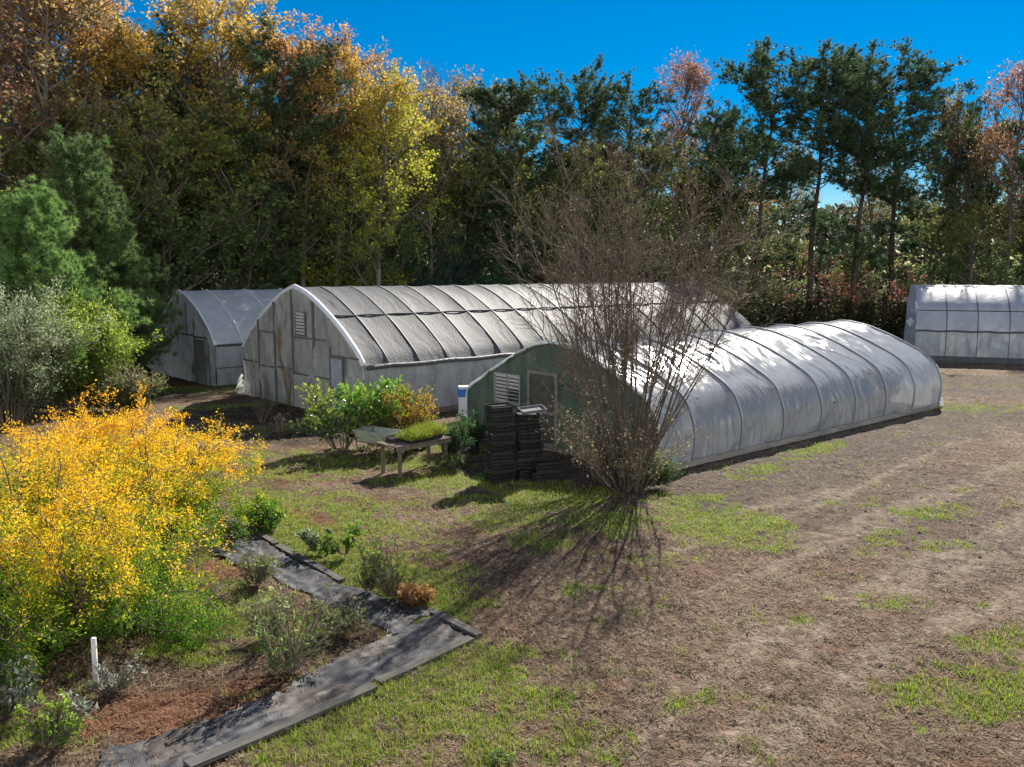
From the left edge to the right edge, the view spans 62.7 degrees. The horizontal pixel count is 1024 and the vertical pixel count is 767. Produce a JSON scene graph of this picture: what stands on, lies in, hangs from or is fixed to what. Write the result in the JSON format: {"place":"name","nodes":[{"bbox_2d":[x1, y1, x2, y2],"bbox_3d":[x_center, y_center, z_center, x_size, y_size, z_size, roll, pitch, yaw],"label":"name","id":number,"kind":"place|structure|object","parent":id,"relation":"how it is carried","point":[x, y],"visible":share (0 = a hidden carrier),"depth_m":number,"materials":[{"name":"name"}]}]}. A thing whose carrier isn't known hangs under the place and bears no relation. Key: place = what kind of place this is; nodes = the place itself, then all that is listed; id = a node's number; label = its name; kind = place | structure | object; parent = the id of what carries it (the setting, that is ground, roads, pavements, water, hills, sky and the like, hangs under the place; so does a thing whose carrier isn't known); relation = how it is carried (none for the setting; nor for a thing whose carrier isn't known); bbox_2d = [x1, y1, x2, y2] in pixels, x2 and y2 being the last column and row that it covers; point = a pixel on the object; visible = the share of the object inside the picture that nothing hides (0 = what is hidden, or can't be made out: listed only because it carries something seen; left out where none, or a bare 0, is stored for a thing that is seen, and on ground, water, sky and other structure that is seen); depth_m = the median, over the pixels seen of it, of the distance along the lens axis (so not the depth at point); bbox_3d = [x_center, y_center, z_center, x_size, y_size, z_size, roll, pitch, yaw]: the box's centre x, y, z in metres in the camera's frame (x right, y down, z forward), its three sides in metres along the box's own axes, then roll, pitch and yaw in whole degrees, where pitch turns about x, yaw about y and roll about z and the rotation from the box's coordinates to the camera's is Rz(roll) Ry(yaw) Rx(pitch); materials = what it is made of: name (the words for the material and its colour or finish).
{"place":"outdoors","nodes":[
{"label":"outdoors","id":0,"kind":"place"},
{"bbox_2d":[0,275,1023,766],"bbox_3d":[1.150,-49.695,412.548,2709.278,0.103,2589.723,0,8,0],"label":"ground","id":1,"kind":"structure","parent":0,"point":[834,535],"depth_m":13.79,"materials":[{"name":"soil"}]},
{"bbox_2d":[0,652,40,716],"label":"weed","id":2,"kind":"object","parent":1,"relation":"on","point":[14,695],"visible":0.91,"depth_m":9.65,"materials":[{"name":"green plant"}]},
{"bbox_2d":[0,0,91,200],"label":"deciduous tree","id":3,"kind":"object","parent":1,"relation":"on","point":[19,93],"visible":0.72,"depth_m":39.62,"materials":[{"name":"orange plant"}]},
{"bbox_2d":[9,688,102,747],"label":"weed","id":4,"kind":"object","parent":1,"relation":"on","point":[53,730],"visible":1,"depth_m":8.85,"materials":[{"name":"green plant"}]},
{"bbox_2d":[0,275,120,422],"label":"shrub","id":5,"kind":"object","parent":1,"relation":"on","point":[32,374],"visible":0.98,"depth_m":27.70,"materials":[{"name":"green plant"}]},
{"bbox_2d":[0,0,140,284],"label":"deciduous tree","id":6,"kind":"object","parent":1,"relation":"on","point":[52,16],"visible":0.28,"depth_m":43.75,"materials":[{"name":"orange plant"}]},
{"bbox_2d":[0,174,155,406],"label":"young pine","id":7,"kind":"object","parent":1,"relation":"on","point":[18,231],"visible":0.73,"depth_m":30.20,"materials":[{"name":"green plant"}]},
{"bbox_2d":[0,0,157,248],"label":"deciduous tree","id":8,"kind":"object","parent":1,"relation":"on","point":[45,88],"visible":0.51,"depth_m":41.38,"materials":[{"name":"orange plant"}]},
{"bbox_2d":[0,280,166,411],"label":"shrub","id":9,"kind":"object","parent":1,"relation":"on","point":[77,379],"visible":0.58,"depth_m":30.24,"materials":[{"name":"green plant"}]},
{"bbox_2d":[1,0,173,196],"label":"deciduous tree","id":10,"kind":"object","parent":1,"relation":"on","point":[88,33],"visible":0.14,"depth_m":45.72,"materials":[{"name":"orange plant"}]},
{"bbox_2d":[0,67,179,296],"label":"deciduous tree","id":11,"kind":"object","parent":1,"relation":"on","point":[27,143],"visible":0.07,"depth_m":42.73,"materials":[{"name":"orange plant"}]},
{"bbox_2d":[0,95,189,363],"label":"deciduous tree","id":12,"kind":"object","parent":1,"relation":"on","point":[133,206],"visible":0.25,"depth_m":42.82,"materials":[{"name":"green plant"}]},
{"bbox_2d":[0,380,209,514],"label":"golden bush","id":13,"kind":"object","parent":1,"relation":"on","point":[108,426],"visible":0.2,"depth_m":17.20,"materials":[{"name":"yellow plant"}]},
{"bbox_2d":[0,380,211,608],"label":"golden bush","id":14,"kind":"object","parent":1,"relation":"on","point":[7,466],"visible":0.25,"depth_m":13.97,"materials":[{"name":"yellow plant"}]},
{"bbox_2d":[34,122,184,373],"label":"young pine","id":15,"kind":"object","parent":1,"relation":"on","point":[108,237],"visible":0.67,"depth_m":34.18,"materials":[{"name":"green plant"}]},
{"bbox_2d":[79,652,150,698],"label":"weed","id":16,"kind":"object","parent":1,"relation":"on","point":[107,682],"visible":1,"depth_m":10.03,"materials":[{"name":"grey plant"}]},
{"bbox_2d":[42,6,205,333],"bbox_3d":[-21.799,-11.054,48.750,8.959,19.210,11.088,4,9,30],"label":"deciduous tree","id":17,"kind":"object","parent":1,"relation":"on","point":[136,47],"visible":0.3,"depth_m":45.75,"materials":[{"name":"orange plant"}]},
{"bbox_2d":[0,408,251,712],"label":"golden bush","id":18,"kind":"object","parent":1,"relation":"on","point":[104,591],"visible":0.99,"depth_m":11.33,"materials":[{"name":"yellow plant"}]},
{"bbox_2d":[82,360,171,413],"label":"shrub","id":19,"kind":"object","parent":1,"relation":"on","point":[121,398],"visible":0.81,"depth_m":29.98,"materials":[{"name":"green plant"}]},
{"bbox_2d":[79,247,176,375],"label":"young pine","id":20,"kind":"object","parent":1,"relation":"on","point":[112,283],"visible":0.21,"depth_m":36.70,"materials":[{"name":"green plant"}]},
{"bbox_2d":[23,391,292,578],"bbox_3d":[-6.695,1.681,15.795,4.380,3.193,5.538,-5,9,-35],"label":"golden bush","id":21,"kind":"object","parent":1,"relation":"on","point":[213,459],"visible":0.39,"depth_m":15.64,"materials":[{"name":"yellow plant"}]},
{"bbox_2d":[58,70,260,323],"bbox_3d":[-18.871,-8.829,45.961,9.943,15.512,9.624,-2,8,-13],"label":"deciduous tree","id":22,"kind":"object","parent":1,"relation":"on","point":[158,139],"visible":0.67,"depth_m":44.41,"materials":[{"name":"green plant"}]},
{"bbox_2d":[75,10,249,288],"bbox_3d":[-20.939,-11.646,49.508,9.635,20.186,10.907,5,9,33],"label":"deciduous tree","id":23,"kind":"object","parent":1,"relation":"on","point":[161,76],"visible":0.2,"depth_m":47.06,"materials":[{"name":"green plant"}]},
{"bbox_2d":[135,15,239,284],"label":"deciduous tree","id":24,"kind":"object","parent":1,"relation":"on","point":[192,73],"visible":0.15,"depth_m":47.90,"materials":[{"name":"orange plant"}]},
{"bbox_2d":[109,100,267,295],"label":"deciduous tree","id":25,"kind":"object","parent":1,"relation":"on","point":[193,201],"visible":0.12,"depth_m":48.76,"materials":[{"name":"green plant"}]},
{"bbox_2d":[79,0,323,289],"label":"deciduous tree","id":26,"kind":"object","parent":1,"relation":"on","point":[218,31],"visible":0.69,"depth_m":46.55,"materials":[{"name":"orange plant"}]},
{"bbox_2d":[143,288,283,385],"bbox_3d":[-9.510,-3.052,44.958,17.608,4.219,7.673,-7,10,-42],"label":"greenhouse","id":27,"kind":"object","parent":1,"relation":"on","point":[215,330],"visible":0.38,"depth_m":38.45,"materials":[{"name":"white plastic"}]},
{"bbox_2d":[136,70,322,289],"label":"deciduous tree","id":28,"kind":"object","parent":1,"relation":"on","point":[247,233],"visible":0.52,"depth_m":46.91,"materials":[{"name":"green plant"}]},
{"bbox_2d":[229,493,287,534],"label":"weed","id":29,"kind":"object","parent":1,"relation":"on","point":[269,524],"visible":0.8,"depth_m":16.38,"materials":[{"name":"green plant"}]},
{"bbox_2d":[234,548,284,590],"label":"weed","id":30,"kind":"object","parent":1,"relation":"on","point":[262,567],"visible":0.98,"depth_m":13.47,"materials":[{"name":"green plant"}]},
{"bbox_2d":[228,587,300,641],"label":"weed","id":31,"kind":"object","parent":1,"relation":"on","point":[248,619],"visible":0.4,"depth_m":11.51,"materials":[{"name":"green plant"}]},
{"bbox_2d":[199,12,359,289],"bbox_3d":[-13.159,-11.278,48.799,9.780,19.642,8.517,1,8,5],"label":"deciduous tree","id":32,"kind":"object","parent":1,"relation":"on","point":[283,104],"visible":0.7,"depth_m":46.94,"materials":[{"name":"green plant"}]},
{"bbox_2d":[184,682,377,766],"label":"edging board","id":33,"kind":"object","parent":1,"relation":"on","point":[224,750],"visible":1,"depth_m":9.20,"materials":[{"name":"grey wood"}]},
{"bbox_2d":[98,615,471,766],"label":"landscape fabric","id":34,"kind":"object","parent":1,"relation":"on","point":[207,733],"visible":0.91,"depth_m":9.95,"materials":[{"name":"grey fabric"}]},
{"bbox_2d":[216,114,358,289],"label":"deciduous tree","id":35,"kind":"object","parent":1,"relation":"on","point":[284,208],"visible":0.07,"depth_m":50.93,"materials":[{"name":"green plant"}]},
{"bbox_2d":[237,574,351,675],"bbox_3d":[-2.697,2.994,10.516,1.174,1.247,1.395,1,8,8],"label":"weed","id":36,"kind":"object","parent":1,"relation":"on","point":[294,664],"visible":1,"depth_m":10.39,"materials":[{"name":"green plant"}]},
{"bbox_2d":[204,10,393,286],"bbox_3d":[-12.257,-11.401,49.612,9.875,19.683,9.045,4,9,29],"label":"deciduous tree","id":37,"kind":"object","parent":1,"relation":"on","point":[293,53],"visible":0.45,"depth_m":47.97,"materials":[{"name":"orange plant"}]},
{"bbox_2d":[224,240,374,289],"bbox_3d":[-12.279,-5.445,51.703,10.089,7.542,7.713,0,8,-1],"label":"shrub","id":38,"kind":"object","parent":1,"relation":"on","point":[311,278],"visible":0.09,"depth_m":50.29,"materials":[{"name":"green plant"}]},
{"bbox_2d":[208,516,434,633],"bbox_3d":[-3.859,3.127,14.400,1.294,0.093,7.039,-7,11,-44],"label":"landscape fabric","id":39,"kind":"object","parent":1,"relation":"on","point":[404,617],"visible":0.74,"depth_m":13.45,"materials":[{"name":"grey fabric"}]},
{"bbox_2d":[349,538,390,591],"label":"weed","id":40,"kind":"object","parent":39,"relation":"on","point":[365,584],"visible":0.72,"depth_m":13.17,"materials":[{"name":"green plant"}]},
{"bbox_2d":[247,84,395,288],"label":"deciduous tree","id":41,"kind":"object","parent":1,"relation":"on","point":[292,232],"visible":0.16,"depth_m":50.67,"materials":[{"name":"green plant"}]},
{"bbox_2d":[285,378,385,449],"bbox_3d":[-4.771,0.864,23.392,2.510,2.083,2.163,4,9,29],"label":"broadleaf shrub","id":42,"kind":"object","parent":1,"relation":"on","point":[318,423],"visible":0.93,"depth_m":23.37,"materials":[{"name":"green plant"}]},
{"bbox_2d":[314,519,362,557],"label":"weed","id":43,"kind":"object","parent":1,"relation":"on","point":[354,532],"visible":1,"depth_m":14.82,"materials":[{"name":"green plant"}]},
{"bbox_2d":[314,594,373,636],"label":"weed","id":44,"kind":"object","parent":1,"relation":"on","point":[347,612],"visible":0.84,"depth_m":11.66,"materials":[{"name":"green plant"}]},
{"bbox_2d":[287,41,410,286],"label":"deciduous tree","id":45,"kind":"object","parent":1,"relation":"on","point":[354,69],"visible":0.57,"depth_m":48.14,"materials":[{"name":"yellow plant"}]},
{"bbox_2d":[282,58,460,285],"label":"deciduous tree","id":46,"kind":"object","parent":1,"relation":"on","point":[392,125],"visible":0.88,"depth_m":47.94,"materials":[{"name":"yellow plant"}]},
{"bbox_2d":[340,425,407,459],"bbox_3d":[-3.695,1.622,22.912,1.970,0.780,0.752,4,8,25],"label":"wheelbarrow","id":47,"kind":"object","parent":1,"relation":"on","point":[367,435],"visible":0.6,"depth_m":22.73,"materials":[{"name":"green plastic"}]},
{"bbox_2d":[309,130,446,286],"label":"deciduous tree","id":48,"kind":"object","parent":1,"relation":"on","point":[400,243],"visible":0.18,"depth_m":52.57,"materials":[{"name":"green plant"}]},
{"bbox_2d":[331,375,427,446],"bbox_3d":[-3.762,0.727,24.289,2.791,2.113,2.811,-1,8,-8],"label":"broadleaf shrub","id":49,"kind":"object","parent":1,"relation":"on","point":[357,396],"visible":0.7,"depth_m":23.59,"materials":[{"name":"green plant"}]},
{"bbox_2d":[336,35,443,249],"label":"deciduous tree","id":50,"kind":"object","parent":1,"relation":"on","point":[411,205],"visible":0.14,"depth_m":54.12,"materials":[{"name":"orange plant"}]},
{"bbox_2d":[303,107,478,286],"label":"deciduous tree","id":51,"kind":"object","parent":1,"relation":"on","point":[404,268],"visible":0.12,"depth_m":54.34,"materials":[{"name":"yellow plant"}]},
{"bbox_2d":[356,535,427,596],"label":"weed","id":52,"kind":"object","parent":1,"relation":"on","point":[386,580],"visible":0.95,"depth_m":12.89,"materials":[{"name":"green plant"}]},
{"bbox_2d":[376,435,451,477],"bbox_3d":[-2.472,1.815,21.307,1.776,0.795,0.845,-7,11,-44],"label":"potting bench","id":53,"kind":"object","parent":1,"relation":"on","point":[400,447],"visible":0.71,"depth_m":20.97,"materials":[{"name":"grey wood"}]},
{"bbox_2d":[393,578,438,608],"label":"dry plant","id":54,"kind":"object","parent":1,"relation":"on","point":[411,595],"visible":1,"depth_m":12.71,"materials":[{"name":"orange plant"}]},
{"bbox_2d":[373,635,474,684],"bbox_3d":[-1.109,3.578,10.909,0.166,0.061,1.636,7,10,42],"label":"edging board","id":55,"kind":"object","parent":1,"relation":"on","point":[436,654],"visible":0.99,"depth_m":10.86,"materials":[{"name":"grey wood"}]},
{"bbox_2d":[367,217,492,286],"bbox_3d":[-5.707,-6.767,56.665,9.432,8.569,10.641,4,9,30],"label":"shrub","id":56,"kind":"object","parent":1,"relation":"on","point":[443,275],"visible":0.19,"depth_m":54.73,"materials":[{"name":"green plant"}]},
{"bbox_2d":[385,71,479,281],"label":"deciduous tree","id":57,"kind":"object","parent":1,"relation":"on","point":[454,126],"visible":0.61,"depth_m":54.68,"materials":[{"name":"yellow plant"}]},
{"bbox_2d":[32,289,907,362],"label":"undergrowth","id":58,"kind":"object","parent":1,"relation":"on","point":[770,309],"visible":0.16,"depth_m":59.71,"materials":[{"name":"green plant"}]},
{"bbox_2d":[404,133,540,284],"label":"deciduous tree","id":59,"kind":"object","parent":1,"relation":"on","point":[478,177],"visible":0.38,"depth_m":57.53,"materials":[{"name":"green plant"}]},
{"bbox_2d":[406,99,541,283],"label":"deciduous tree","id":60,"kind":"object","parent":1,"relation":"on","point":[472,228],"visible":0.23,"depth_m":58.97,"materials":[{"name":"green plant"}]},
{"bbox_2d":[423,64,547,283],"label":"deciduous tree","id":61,"kind":"object","parent":1,"relation":"on","point":[476,107],"visible":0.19,"depth_m":62.55,"materials":[{"name":"orange plant"}]},
{"bbox_2d":[235,281,750,420],"bbox_3d":[0.719,-2.449,39.087,24.328,4.569,9.432,-7,10,-42],"label":"greenhouse","id":62,"kind":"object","parent":1,"relation":"on","point":[444,341],"visible":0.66,"depth_m":31.41,"materials":[{"name":"grey plastic"}]},
{"bbox_2d":[0,365,1023,766],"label":"grass","id":63,"kind":"structure","parent":1,"relation":"on","point":[346,575],"depth_m":11.22,"materials":[{"name":"green plant"}]},
{"bbox_2d":[437,67,595,283],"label":"pine tree","id":64,"kind":"object","parent":1,"relation":"on","point":[521,99],"visible":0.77,"depth_m":57.92,"materials":[{"name":"green plant"}]},
{"bbox_2d":[19,180,1022,311],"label":"wood","id":65,"kind":"object","parent":1,"relation":"on","point":[830,235],"visible":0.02,"depth_m":102.11,"materials":[{"name":"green plant"}]},
{"bbox_2d":[484,123,629,283],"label":"deciduous tree","id":66,"kind":"object","parent":1,"relation":"on","point":[559,172],"visible":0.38,"depth_m":58.98,"materials":[{"name":"green plant"}]},
{"bbox_2d":[513,143,637,283],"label":"deciduous tree","id":67,"kind":"object","parent":1,"relation":"on","point":[553,179],"visible":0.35,"depth_m":60.03,"materials":[{"name":"green plant"}]},
{"bbox_2d":[532,53,640,283],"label":"pine tree","id":68,"kind":"object","parent":1,"relation":"on","point":[583,87],"visible":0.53,"depth_m":61.06,"materials":[{"name":"green plant"}]},
{"bbox_2d":[575,67,691,282],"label":"pine tree","id":69,"kind":"object","parent":1,"relation":"on","point":[624,93],"visible":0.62,"depth_m":61.93,"materials":[{"name":"green plant"}]},
{"bbox_2d":[476,99,802,493],"bbox_3d":[2.666,-1.895,18.783,7.273,9.130,7.527,0,8,0],"label":"multi stem shrub","id":70,"kind":"object","parent":1,"relation":"on","point":[625,474],"visible":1,"depth_m":18.63,"materials":[{"name":"brown plant"}]},
{"bbox_2d":[632,450,685,487],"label":"weed clump","id":71,"kind":"object","parent":1,"relation":"on","point":[664,475],"visible":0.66,"depth_m":19.60,"materials":[{"name":"green plant"}]},
{"bbox_2d":[597,124,725,291],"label":"deciduous tree","id":72,"kind":"object","parent":1,"relation":"on","point":[657,188],"visible":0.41,"depth_m":62.36,"materials":[{"name":"green plant"}]},
{"bbox_2d":[637,45,723,277],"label":"deciduous tree","id":73,"kind":"object","parent":1,"relation":"on","point":[690,81],"visible":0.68,"depth_m":64.42,"materials":[{"name":"orange plant"}]},
{"bbox_2d":[645,150,734,280],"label":"deciduous tree","id":74,"kind":"object","parent":1,"relation":"on","point":[682,203],"visible":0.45,"depth_m":63.42,"materials":[{"name":"green plant"}]},
{"bbox_2d":[465,320,943,470],"bbox_3d":[7.349,-0.367,28.986,16.667,3.120,7.985,-6,10,-40],"label":"greenhouse","id":75,"kind":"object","parent":1,"relation":"on","point":[772,386],"visible":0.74,"depth_m":25.20,"materials":[{"name":"white plastic"}]},
{"bbox_2d":[527,370,558,451],"bbox_3d":[0.865,0.754,23.940,0.100,2.205,1.250,-6,10,-40],"label":"door","id":76,"kind":"structure","parent":75,"relation":"in","point":[535,386],"depth_m":23.79,"materials":[{"name":"green wood"}]},
{"bbox_2d":[667,94,768,284],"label":"pine tree","id":77,"kind":"object","parent":1,"relation":"on","point":[726,124],"visible":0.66,"depth_m":62.95,"materials":[{"name":"green plant"}]},
{"bbox_2d":[659,182,777,299],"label":"deciduous tree","id":78,"kind":"object","parent":1,"relation":"on","point":[741,204],"visible":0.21,"depth_m":65.84,"materials":[{"name":"green plant"}]},
{"bbox_2d":[694,211,788,309],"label":"deciduous tree","id":79,"kind":"object","parent":1,"relation":"on","point":[742,247],"visible":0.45,"depth_m":64.33,"materials":[{"name":"green plant"}]},
{"bbox_2d":[691,35,847,320],"bbox_3d":[19.163,-14.822,63.774,11.545,22.731,9.805,1,8,11],"label":"pine tree","id":80,"kind":"object","parent":1,"relation":"on","point":[752,75],"visible":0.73,"depth_m":62.55,"materials":[{"name":"green plant"}]},
{"bbox_2d":[749,140,824,296],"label":"deciduous tree","id":81,"kind":"object","parent":1,"relation":"on","point":[785,205],"visible":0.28,"depth_m":74.82,"materials":[{"name":"green plant"}]},
{"bbox_2d":[763,231,827,310],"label":"deciduous tree","id":82,"kind":"object","parent":1,"relation":"on","point":[796,262],"visible":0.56,"depth_m":69.63,"materials":[{"name":"green plant"}]},
{"bbox_2d":[756,257,863,321],"bbox_3d":[21.027,-6.346,61.854,7.474,6.288,7.892,-5,9,-33],"label":"shrub","id":83,"kind":"object","parent":1,"relation":"on","point":[793,293],"visible":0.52,"depth_m":61.12,"materials":[{"name":"green plant"}]},
{"bbox_2d":[752,37,893,317],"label":"pine tree","id":84,"kind":"object","parent":1,"relation":"on","point":[850,79],"visible":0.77,"depth_m":62.77,"materials":[{"name":"green plant"}]},
{"bbox_2d":[821,243,884,310],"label":"deciduous tree","id":85,"kind":"object","parent":1,"relation":"on","point":[850,267],"visible":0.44,"depth_m":70.61,"materials":[{"name":"green plant"}]},
{"bbox_2d":[785,38,941,304],"bbox_3d":[27.013,-14.973,65.477,10.772,22.583,12.370,3,8,22],"label":"pine tree","id":86,"kind":"object","parent":1,"relation":"on","point":[868,164],"visible":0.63,"depth_m":63.33,"materials":[{"name":"green plant"}]},
{"bbox_2d":[841,138,900,310],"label":"deciduous tree","id":87,"kind":"object","parent":1,"relation":"on","point":[870,208],"visible":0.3,"depth_m":78.90,"materials":[{"name":"green plant"}]},
{"bbox_2d":[824,35,985,302],"bbox_3d":[30.737,-15.261,66.654,10.302,22.844,12.130,-6,9,-36],"label":"pine tree","id":88,"kind":"object","parent":1,"relation":"on","point":[923,71],"visible":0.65,"depth_m":64.48,"materials":[{"name":"green plant"}]},
{"bbox_2d":[884,198,965,295],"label":"deciduous tree","id":89,"kind":"object","parent":1,"relation":"on","point":[934,236],"visible":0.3,"depth_m":69.41,"materials":[{"name":"green plant"}]},
{"bbox_2d":[913,87,1007,284],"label":"pine tree","id":90,"kind":"object","parent":1,"relation":"on","point":[970,107],"visible":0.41,"depth_m":68.14,"materials":[{"name":"green plant"}]},
{"bbox_2d":[915,77,1009,284],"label":"deciduous tree","id":91,"kind":"object","parent":1,"relation":"on","point":[947,115],"visible":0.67,"depth_m":66.64,"materials":[{"name":"green plant"}]},
{"bbox_2d":[904,284,1023,363],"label":"greenhouse","id":92,"kind":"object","parent":1,"relation":"on","point":[970,323],"visible":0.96,"depth_m":47.03,"materials":[{"name":"white plastic"}]},
{"bbox_2d":[920,200,1023,284],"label":"deciduous tree","id":93,"kind":"object","parent":1,"relation":"on","point":[971,237],"visible":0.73,"depth_m":64.27,"materials":[{"name":"green plant"}]},
{"bbox_2d":[946,56,1023,284],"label":"deciduous tree","id":94,"kind":"object","parent":1,"relation":"on","point":[1008,92],"visible":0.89,"depth_m":63.76,"materials":[{"name":"orange plant"}]},
{"bbox_2d":[957,111,1023,284],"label":"tree","id":95,"kind":"object","parent":1,"relation":"on","point":[991,190],"visible":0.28,"depth_m":71.44,"materials":[{"name":"green plant"}]},
{"bbox_2d":[975,190,1023,284],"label":"deciduous tree","id":96,"kind":"object","parent":1,"relation":"on","point":[1021,252],"visible":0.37,"depth_m":67.67,"materials":[{"name":"green plant"}]},
{"bbox_2d":[0,0,1023,274],"label":"sky","id":97,"kind":"structure","parent":0,"point":[501,38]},
{"bbox_3d":[-2.802,1.702,23.812,0.420,0.360,0.414,0,8,0],"label":"plant pot","id":98,"kind":"object","parent":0,"visible":0},
{"bbox_2d":[366,381,439,431],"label":"shrub","id":99,"kind":"object","parent":98,"relation":"in","point":[406,418],"visible":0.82,"depth_m":23.58,"materials":[{"name":"yellow plant"}]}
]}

